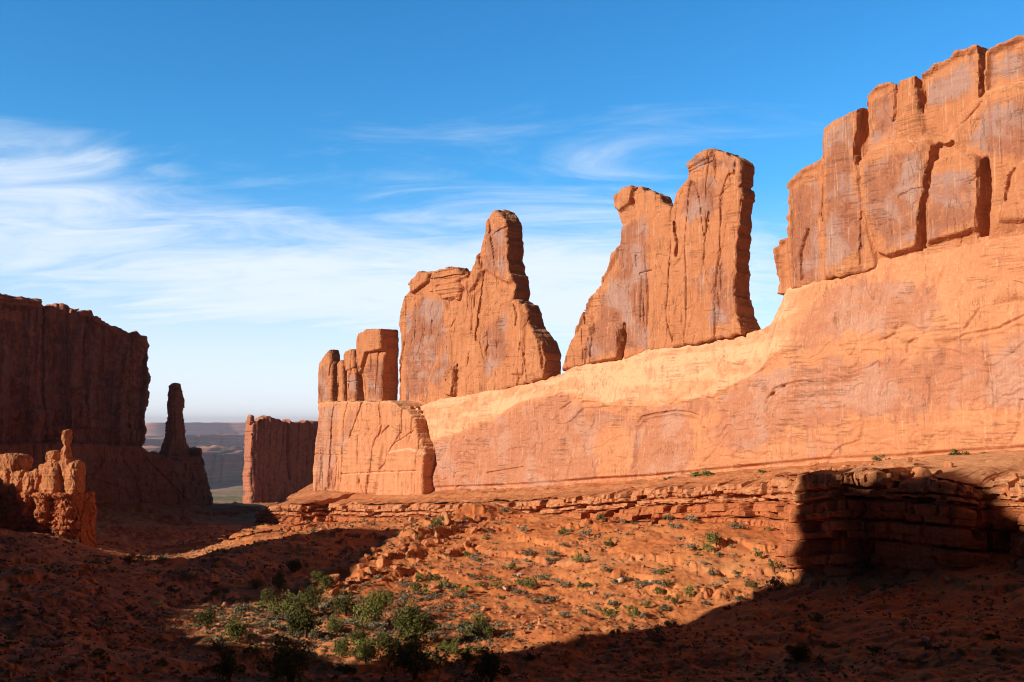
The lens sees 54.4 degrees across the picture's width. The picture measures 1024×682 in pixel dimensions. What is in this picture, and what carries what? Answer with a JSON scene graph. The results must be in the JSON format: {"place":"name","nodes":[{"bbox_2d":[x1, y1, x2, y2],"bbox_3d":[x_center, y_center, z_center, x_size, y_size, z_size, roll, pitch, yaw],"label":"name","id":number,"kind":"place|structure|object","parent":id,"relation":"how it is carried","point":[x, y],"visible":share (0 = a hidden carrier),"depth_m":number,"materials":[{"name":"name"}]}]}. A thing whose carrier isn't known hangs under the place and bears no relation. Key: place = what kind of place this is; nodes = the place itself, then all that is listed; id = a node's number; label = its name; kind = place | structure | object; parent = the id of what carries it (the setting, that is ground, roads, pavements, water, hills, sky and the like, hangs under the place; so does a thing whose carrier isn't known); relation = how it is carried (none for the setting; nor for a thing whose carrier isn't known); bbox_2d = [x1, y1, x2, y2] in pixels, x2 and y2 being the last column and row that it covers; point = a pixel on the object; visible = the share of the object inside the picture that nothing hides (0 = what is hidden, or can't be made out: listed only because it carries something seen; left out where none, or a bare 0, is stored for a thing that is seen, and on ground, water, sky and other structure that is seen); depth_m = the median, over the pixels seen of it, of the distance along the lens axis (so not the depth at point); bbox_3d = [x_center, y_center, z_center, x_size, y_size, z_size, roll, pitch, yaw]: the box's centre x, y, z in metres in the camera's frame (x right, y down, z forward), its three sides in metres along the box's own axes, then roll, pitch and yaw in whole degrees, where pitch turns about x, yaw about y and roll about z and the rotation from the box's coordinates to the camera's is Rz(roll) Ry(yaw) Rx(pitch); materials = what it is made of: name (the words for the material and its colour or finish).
{"place":"outdoors","nodes":[
{"label":"outdoors","id":0,"kind":"place"},
{"bbox_2d":[0,667,17,675],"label":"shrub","id":1,"kind":"object","parent":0,"point":[6,672],"visible":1,"depth_m":122.14,"materials":[{"name":"green plant"}]},
{"bbox_2d":[159,383,189,456],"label":"rock spire","id":2,"kind":"object","parent":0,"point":[174,443],"visible":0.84,"depth_m":526.43,"materials":[{"name":"stone"}]},
{"bbox_2d":[399,209,560,404],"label":"rock tower","id":3,"kind":"structure","parent":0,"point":[479,327],"depth_m":386.43,"materials":[{"name":"stone"}]},
{"bbox_2d":[0,436,1023,681],"bbox_3d":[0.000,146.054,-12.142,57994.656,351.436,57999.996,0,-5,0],"label":"ground","id":4,"kind":"structure","parent":0,"point":[142,528],"depth_m":191.51,"materials":[{"name":"red soil"}]},
{"bbox_2d":[13,568,33,575],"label":"shrub","id":5,"kind":"object","parent":4,"relation":"on","point":[30,572],"visible":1,"depth_m":205.14,"materials":[{"name":"green plant"}]},
{"bbox_2d":[0,491,97,547],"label":"rock ledge","id":6,"kind":"object","parent":4,"relation":"on","point":[67,516],"visible":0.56,"depth_m":324.31,"materials":[{"name":"orange stone"}]},
{"bbox_2d":[0,453,41,495],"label":"rock outcrop","id":7,"kind":"object","parent":6,"relation":"on","point":[16,476],"visible":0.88,"depth_m":330.50,"materials":[{"name":"orange stone"}]},
{"bbox_2d":[38,429,85,498],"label":"hoodoo","id":8,"kind":"object","parent":6,"relation":"on","point":[63,471],"visible":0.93,"depth_m":325.53,"materials":[{"name":"orange stone"}]},
{"bbox_2d":[47,639,64,647],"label":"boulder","id":9,"kind":"object","parent":4,"relation":"on","point":[55,643],"visible":0.91,"depth_m":145.96,"materials":[{"name":"brown stone"}]},
{"bbox_2d":[64,662,77,670],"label":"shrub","id":10,"kind":"object","parent":4,"relation":"on","point":[74,665],"visible":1,"depth_m":132.90,"materials":[{"name":"green plant"}]},
{"bbox_2d":[91,648,105,656],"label":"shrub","id":11,"kind":"object","parent":4,"relation":"on","point":[100,654],"visible":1,"depth_m":143.95,"materials":[{"name":"green plant"}]},
{"bbox_2d":[0,293,212,505],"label":"sandstone mesa","id":12,"kind":"structure","parent":4,"relation":"on","point":[84,376],"depth_m":494.88,"materials":[{"name":"brown stone"}]},
{"bbox_2d":[123,552,137,564],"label":"juniper tree","id":13,"kind":"object","parent":4,"relation":"on","point":[128,559],"visible":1,"depth_m":263.65,"materials":[{"name":"green plant"}]},
{"bbox_2d":[154,656,169,667],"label":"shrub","id":14,"kind":"object","parent":4,"relation":"on","point":[165,663],"visible":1,"depth_m":145.78,"materials":[{"name":"green plant"}]},
{"bbox_2d":[142,445,244,483],"bbox_3d":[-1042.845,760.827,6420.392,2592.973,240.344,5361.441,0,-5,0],"label":"mesa","id":15,"kind":"structure","parent":4,"relation":"on","point":[223,464],"depth_m":5421.20,"materials":[{"name":"grey stone"}]},
{"bbox_2d":[142,432,244,447],"bbox_3d":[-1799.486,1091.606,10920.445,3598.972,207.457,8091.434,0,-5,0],"label":"mesa","id":16,"kind":"structure","parent":4,"relation":"on","point":[225,440],"depth_m":9054.99,"materials":[{"name":"grey stone"}]},
{"bbox_2d":[145,422,246,435],"bbox_3d":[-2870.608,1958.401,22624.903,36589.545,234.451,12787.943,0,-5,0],"label":"plateau","id":17,"kind":"structure","parent":4,"relation":"on","point":[191,428],"depth_m":16969.06,"materials":[{"name":"grey stone"}]},
{"bbox_2d":[194,608,217,627],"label":"juniper tree","id":18,"kind":"object","parent":4,"relation":"on","point":[208,618],"visible":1,"depth_m":177.73,"materials":[{"name":"green plant"}]},
{"bbox_2d":[203,633,222,642],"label":"shrub","id":19,"kind":"object","parent":4,"relation":"on","point":[218,638],"visible":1,"depth_m":165.10,"materials":[{"name":"green plant"}]},
{"bbox_2d":[204,588,221,596],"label":"shrub","id":20,"kind":"object","parent":4,"relation":"on","point":[216,593],"visible":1,"depth_m":213.45,"materials":[{"name":"green plant"}]},
{"bbox_2d":[212,651,245,681],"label":"juniper tree","id":21,"kind":"object","parent":4,"relation":"on","point":[226,667],"visible":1,"depth_m":143.40,"materials":[{"name":"green plant"}]},
{"bbox_2d":[221,615,250,641],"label":"juniper tree","id":22,"kind":"object","parent":4,"relation":"on","point":[236,631],"visible":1,"depth_m":166.94,"materials":[{"name":"green plant"}]},
{"bbox_2d":[242,642,261,654],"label":"shrub","id":23,"kind":"object","parent":4,"relation":"on","point":[256,649],"visible":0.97,"depth_m":161.93,"materials":[{"name":"green plant"}]},
{"bbox_2d":[248,578,266,588],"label":"juniper tree","id":24,"kind":"object","parent":4,"relation":"on","point":[255,583],"visible":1,"depth_m":239.07,"materials":[{"name":"green plant"}]},
{"bbox_2d":[257,600,273,608],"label":"shrub","id":25,"kind":"object","parent":4,"relation":"on","point":[261,604],"visible":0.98,"depth_m":208.02,"materials":[{"name":"green plant"}]},
{"bbox_2d":[260,588,278,602],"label":"juniper tree","id":26,"kind":"object","parent":4,"relation":"on","point":[270,595],"visible":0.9,"depth_m":214.70,"materials":[{"name":"green plant"}]},
{"bbox_2d":[267,620,281,628],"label":"shrub","id":27,"kind":"object","parent":4,"relation":"on","point":[275,623],"visible":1,"depth_m":181.86,"materials":[{"name":"green plant"}]},
{"bbox_2d":[271,569,287,590],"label":"juniper tree","id":28,"kind":"object","parent":4,"relation":"on","point":[280,577],"visible":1,"depth_m":234.65,"materials":[{"name":"green plant"}]},
{"bbox_2d":[242,414,317,502],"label":"sandstone butte","id":29,"kind":"object","parent":4,"relation":"on","point":[279,454],"visible":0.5,"depth_m":832.14,"materials":[{"name":"brown stone"}]},
{"bbox_2d":[253,632,313,681],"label":"juniper tree","id":30,"kind":"object","parent":4,"relation":"on","point":[290,663],"visible":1,"depth_m":148.01,"materials":[{"name":"green plant"}]},
{"bbox_2d":[267,589,307,615],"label":"juniper tree","id":31,"kind":"object","parent":4,"relation":"on","point":[287,606],"visible":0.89,"depth_m":201.84,"materials":[{"name":"green plant"}]},
{"bbox_2d":[285,558,308,572],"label":"juniper tree","id":32,"kind":"object","parent":4,"relation":"on","point":[297,564],"visible":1,"depth_m":258.50,"materials":[{"name":"green plant"}]},
{"bbox_2d":[287,597,322,639],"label":"juniper tree","id":33,"kind":"object","parent":4,"relation":"on","point":[304,621],"visible":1,"depth_m":177.42,"materials":[{"name":"green plant"}]},
{"bbox_2d":[298,583,324,607],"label":"juniper tree","id":34,"kind":"object","parent":4,"relation":"on","point":[314,597],"visible":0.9,"depth_m":211.68,"materials":[{"name":"green plant"}]},
{"bbox_2d":[310,570,323,583],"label":"juniper tree","id":35,"kind":"object","parent":4,"relation":"on","point":[316,575],"visible":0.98,"depth_m":234.80,"materials":[{"name":"green plant"}]},
{"bbox_2d":[318,603,331,611],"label":"shrub","id":36,"kind":"object","parent":4,"relation":"on","point":[321,606],"visible":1,"depth_m":209.15,"materials":[{"name":"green plant"}]},
{"bbox_2d":[316,661,334,671],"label":"shrub","id":37,"kind":"object","parent":4,"relation":"on","point":[323,666],"visible":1,"depth_m":158.50,"materials":[{"name":"green plant"}]},
{"bbox_2d":[318,574,335,589],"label":"juniper tree","id":38,"kind":"object","parent":4,"relation":"on","point":[326,581],"visible":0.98,"depth_m":230.96,"materials":[{"name":"green plant"}]},
{"bbox_2d":[329,587,339,595],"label":"boulder","id":39,"kind":"object","parent":4,"relation":"on","point":[335,591],"visible":0.66,"depth_m":226.57,"materials":[{"name":"orange stone"}]},
{"bbox_2d":[326,614,343,632],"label":"juniper tree","id":40,"kind":"object","parent":4,"relation":"on","point":[333,625],"visible":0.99,"depth_m":185.68,"materials":[{"name":"green plant"}]},
{"bbox_2d":[333,636,354,656],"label":"juniper tree","id":41,"kind":"object","parent":4,"relation":"on","point":[340,648],"visible":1,"depth_m":165.55,"materials":[{"name":"green plant"}]},
{"bbox_2d":[332,591,363,616],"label":"juniper tree","id":42,"kind":"object","parent":4,"relation":"on","point":[345,606],"visible":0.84,"depth_m":203.94,"materials":[{"name":"green plant"}]},
{"bbox_2d":[348,627,367,645],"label":"juniper tree","id":43,"kind":"object","parent":4,"relation":"on","point":[357,635],"visible":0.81,"depth_m":171.19,"materials":[{"name":"green plant"}]},
{"bbox_2d":[352,588,385,626],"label":"juniper tree","id":44,"kind":"object","parent":4,"relation":"on","point":[376,608],"visible":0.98,"depth_m":193.19,"materials":[{"name":"green plant"}]},
{"bbox_2d":[365,566,374,574],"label":"boulder","id":45,"kind":"object","parent":4,"relation":"on","point":[370,569],"visible":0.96,"depth_m":246.29,"materials":[{"name":"orange stone"}]},
{"bbox_2d":[352,636,388,663],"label":"juniper tree","id":46,"kind":"object","parent":4,"relation":"on","point":[368,652],"visible":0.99,"depth_m":161.76,"materials":[{"name":"green plant"}]},
{"bbox_2d":[313,400,435,494],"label":"rock pedestal","id":47,"kind":"object","parent":4,"relation":"on","point":[372,447],"visible":0.79,"depth_m":417.97,"materials":[{"name":"stone"}]},
{"bbox_2d":[318,349,339,403],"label":"rock pillar","id":48,"kind":"object","parent":47,"relation":"on","point":[327,380],"visible":0.76,"depth_m":462.34,"materials":[{"name":"stone"}]},
{"bbox_2d":[337,360,347,400],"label":"rock pillar","id":49,"kind":"object","parent":47,"relation":"on","point":[342,383],"visible":0.8,"depth_m":453.97,"materials":[{"name":"stone"}]},
{"bbox_2d":[344,349,364,400],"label":"rock pillar","id":50,"kind":"object","parent":47,"relation":"on","point":[355,391],"visible":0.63,"depth_m":447.34,"materials":[{"name":"stone"}]},
{"bbox_2d":[356,329,398,400],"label":"rock pillar","id":51,"kind":"object","parent":47,"relation":"on","point":[377,352],"visible":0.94,"depth_m":433.98,"materials":[{"name":"stone"}]},
{"bbox_2d":[368,621,387,629],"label":"shrub","id":52,"kind":"object","parent":4,"relation":"on","point":[377,624],"visible":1,"depth_m":190.36,"materials":[{"name":"green plant"}]},
{"bbox_2d":[372,588,393,606],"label":"juniper tree","id":53,"kind":"object","parent":4,"relation":"on","point":[388,596],"visible":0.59,"depth_m":210.19,"materials":[{"name":"green plant"}]},
{"bbox_2d":[376,559,391,566],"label":"boulder","id":54,"kind":"object","parent":4,"relation":"on","point":[383,562],"visible":0.89,"depth_m":254.91,"materials":[{"name":"orange stone"}]},
{"bbox_2d":[374,631,399,649],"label":"juniper tree","id":55,"kind":"object","parent":4,"relation":"on","point":[384,643],"visible":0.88,"depth_m":167.44,"materials":[{"name":"green plant"}]},
{"bbox_2d":[390,611,405,625],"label":"juniper tree","id":56,"kind":"object","parent":4,"relation":"on","point":[394,619],"visible":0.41,"depth_m":192.93,"materials":[{"name":"green plant"}]},
{"bbox_2d":[399,593,415,601],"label":"shrub","id":57,"kind":"object","parent":4,"relation":"on","point":[404,597],"visible":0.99,"depth_m":219.06,"materials":[{"name":"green plant"}]},
{"bbox_2d":[394,601,431,643],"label":"juniper tree","id":58,"kind":"object","parent":4,"relation":"on","point":[413,624],"visible":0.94,"depth_m":170.84,"materials":[{"name":"green plant"}]},
{"bbox_2d":[380,630,449,679],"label":"juniper tree","id":59,"kind":"object","parent":4,"relation":"on","point":[413,658],"visible":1,"depth_m":150.69,"materials":[{"name":"green plant"}]},
{"bbox_2d":[408,581,428,592],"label":"shrub","id":60,"kind":"object","parent":4,"relation":"on","point":[414,586],"visible":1,"depth_m":229.24,"materials":[{"name":"green plant"}]},
{"bbox_2d":[431,515,444,526],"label":"shrub","id":61,"kind":"object","parent":4,"relation":"on","point":[439,522],"visible":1,"depth_m":287.55,"materials":[{"name":"green plant"}]},
{"bbox_2d":[441,511,450,525],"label":"boulder","id":62,"kind":"object","parent":4,"relation":"on","point":[447,518],"visible":0.88,"depth_m":292.24,"materials":[{"name":"orange stone"}]},
{"bbox_2d":[435,640,459,655],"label":"juniper tree","id":63,"kind":"object","parent":4,"relation":"on","point":[448,646],"visible":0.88,"depth_m":166.12,"materials":[{"name":"green plant"}]},
{"bbox_2d":[450,583,469,592],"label":"shrub","id":64,"kind":"object","parent":4,"relation":"on","point":[464,589],"visible":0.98,"depth_m":227.97,"materials":[{"name":"green plant"}]},
{"bbox_2d":[456,623,472,635],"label":"shrub","id":65,"kind":"object","parent":4,"relation":"on","point":[461,627],"visible":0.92,"depth_m":181.42,"materials":[{"name":"green plant"}]},
{"bbox_2d":[456,647,479,661],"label":"juniper tree","id":66,"kind":"object","parent":4,"relation":"on","point":[467,656],"visible":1,"depth_m":159.89,"materials":[{"name":"green plant"}]},
{"bbox_2d":[467,634,482,642],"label":"shrub","id":67,"kind":"object","parent":4,"relation":"on","point":[477,638],"visible":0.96,"depth_m":175.69,"materials":[{"name":"green plant"}]},
{"bbox_2d":[472,615,496,637],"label":"juniper tree","id":68,"kind":"object","parent":4,"relation":"on","point":[483,627],"visible":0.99,"depth_m":178.10,"materials":[{"name":"green plant"}]},
{"bbox_2d":[471,645,510,681],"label":"juniper tree","id":69,"kind":"object","parent":4,"relation":"on","point":[490,666],"visible":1,"depth_m":147.36,"materials":[{"name":"green plant"}]},
{"bbox_2d":[490,577,503,587],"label":"shrub","id":70,"kind":"object","parent":4,"relation":"on","point":[499,582],"visible":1,"depth_m":230.18,"materials":[{"name":"green plant"}]},
{"bbox_2d":[502,562,518,570],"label":"shrub","id":71,"kind":"object","parent":4,"relation":"on","point":[513,566],"visible":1,"depth_m":242.94,"materials":[{"name":"green plant"}]},
{"bbox_2d":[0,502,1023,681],"bbox_3d":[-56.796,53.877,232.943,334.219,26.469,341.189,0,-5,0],"label":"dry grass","id":72,"kind":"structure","parent":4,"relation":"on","point":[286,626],"depth_m":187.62,"materials":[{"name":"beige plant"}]},
{"bbox_2d":[0,509,1023,681],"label":"scree","id":73,"kind":"structure","parent":4,"relation":"on","point":[471,601],"depth_m":191.25,"materials":[{"name":"orange stone"}]},
{"bbox_2d":[522,577,536,588],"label":"shrub","id":74,"kind":"object","parent":4,"relation":"on","point":[528,584],"visible":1,"depth_m":227.45,"materials":[{"name":"green plant"}]},
{"bbox_2d":[533,572,550,579],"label":"shrub","id":75,"kind":"object","parent":4,"relation":"on","point":[545,577],"visible":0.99,"depth_m":234.43,"materials":[{"name":"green plant"}]},
{"bbox_2d":[602,606,618,616],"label":"shrub","id":76,"kind":"object","parent":4,"relation":"on","point":[608,612],"visible":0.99,"depth_m":191.63,"materials":[{"name":"green plant"}]},
{"bbox_2d":[628,607,638,617],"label":"shrub","id":77,"kind":"object","parent":4,"relation":"on","point":[634,613],"visible":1,"depth_m":188.05,"materials":[{"name":"green plant"}]},
{"bbox_2d":[254,450,1023,577],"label":"rock ledge","id":78,"kind":"object","parent":4,"relation":"on","point":[832,523],"visible":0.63,"depth_m":208.69,"materials":[{"name":"orange stone"}]},
{"bbox_2d":[808,461,818,469],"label":"boulder","id":79,"kind":"object","parent":78,"relation":"on","point":[813,465],"visible":1,"depth_m":251.35,"materials":[{"name":"orange stone"}]},
{"bbox_2d":[912,467,931,476],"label":"boulder","id":80,"kind":"object","parent":78,"relation":"on","point":[920,472],"visible":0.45,"depth_m":203.03,"materials":[{"name":"orange stone"}]},
{"bbox_2d":[645,630,665,636],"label":"shrub","id":81,"kind":"object","parent":4,"relation":"on","point":[650,632],"visible":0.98,"depth_m":171.57,"materials":[{"name":"green plant"}]},
{"bbox_2d":[651,636,671,644],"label":"shrub","id":82,"kind":"object","parent":4,"relation":"on","point":[658,641],"visible":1,"depth_m":164.59,"materials":[{"name":"green plant"}]},
{"bbox_2d":[663,594,679,603],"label":"shrub","id":83,"kind":"object","parent":4,"relation":"on","point":[668,597],"visible":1,"depth_m":196.41,"materials":[{"name":"green plant"}]},
{"bbox_2d":[684,585,694,596],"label":"shrub","id":84,"kind":"object","parent":4,"relation":"on","point":[689,590],"visible":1,"depth_m":202.11,"materials":[{"name":"green plant"}]},
{"bbox_2d":[690,470,715,476],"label":"shrub","id":85,"kind":"object","parent":4,"relation":"on","point":[698,474],"visible":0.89,"depth_m":291.78,"materials":[{"name":"green plant"}]},
{"bbox_2d":[704,531,721,544],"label":"shrub","id":86,"kind":"object","parent":4,"relation":"on","point":[709,535],"visible":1,"depth_m":232.31,"materials":[{"name":"green plant"}]},
{"bbox_2d":[710,658,727,666],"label":"shrub","id":87,"kind":"object","parent":4,"relation":"on","point":[718,662],"visible":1,"depth_m":144.46,"materials":[{"name":"green plant"}]},
{"bbox_2d":[415,35,1023,490],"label":"sandstone cliff","id":88,"kind":"structure","parent":4,"relation":"on","point":[895,329],"depth_m":266.14,"materials":[{"name":"orange stone"}]},
{"bbox_2d":[562,148,760,370],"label":"rock tower","id":89,"kind":"structure","parent":88,"relation":"on","point":[677,274],"depth_m":315.99,"materials":[{"name":"stone"}]},
{"bbox_2d":[727,522,745,528],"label":"shrub","id":90,"kind":"object","parent":4,"relation":"on","point":[736,526],"visible":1,"depth_m":245.26,"materials":[{"name":"green plant"}]},
{"bbox_2d":[766,559,781,567],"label":"shrub","id":91,"kind":"object","parent":4,"relation":"on","point":[772,563],"visible":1,"depth_m":211.44,"materials":[{"name":"green plant"}]},
{"bbox_2d":[765,576,784,586],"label":"shrub","id":92,"kind":"object","parent":4,"relation":"on","point":[776,582],"visible":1,"depth_m":199.65,"materials":[{"name":"green plant"}]},
{"bbox_2d":[784,641,823,663],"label":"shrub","id":93,"kind":"object","parent":4,"relation":"on","point":[799,652],"visible":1,"depth_m":135.13,"materials":[{"name":"green plant"}]},
{"bbox_2d":[807,612,821,620],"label":"shrub","id":94,"kind":"object","parent":4,"relation":"on","point":[813,614],"visible":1,"depth_m":165.64,"materials":[{"name":"green plant"}]},
{"bbox_2d":[819,640,838,647],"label":"shrub","id":95,"kind":"object","parent":4,"relation":"on","point":[828,645],"visible":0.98,"depth_m":141.33,"materials":[{"name":"green plant"}]},
{"bbox_2d":[866,645,887,655],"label":"shrub","id":96,"kind":"object","parent":4,"relation":"on","point":[875,649],"visible":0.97,"depth_m":129.81,"materials":[{"name":"green plant"}]},
{"bbox_2d":[923,642,948,651],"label":"shrub","id":97,"kind":"object","parent":4,"relation":"on","point":[929,646],"visible":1,"depth_m":121.10,"materials":[{"name":"green plant"}]},
{"bbox_2d":[984,631,1000,639],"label":"shrub","id":98,"kind":"object","parent":4,"relation":"on","point":[989,636],"visible":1,"depth_m":127.52,"materials":[{"name":"green plant"}]},
{"bbox_2d":[991,646,1006,655],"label":"shrub","id":99,"kind":"object","parent":4,"relation":"on","point":[995,651],"visible":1,"depth_m":116.46,"materials":[{"name":"green plant"}]},
{"bbox_2d":[0,0,1023,422],"label":"sky","id":100,"kind":"structure","parent":0,"point":[248,189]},
{"bbox_2d":[899,472,911,479],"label":"boulder","id":101,"kind":"object","parent":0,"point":[904,476],"visible":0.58,"depth_m":200.41,"materials":[{"name":"brown stone"}]},
{"bbox_2d":[948,449,970,454],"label":"shrub","id":102,"kind":"object","parent":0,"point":[954,452],"visible":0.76,"depth_m":237.19,"materials":[{"name":"green plant"}]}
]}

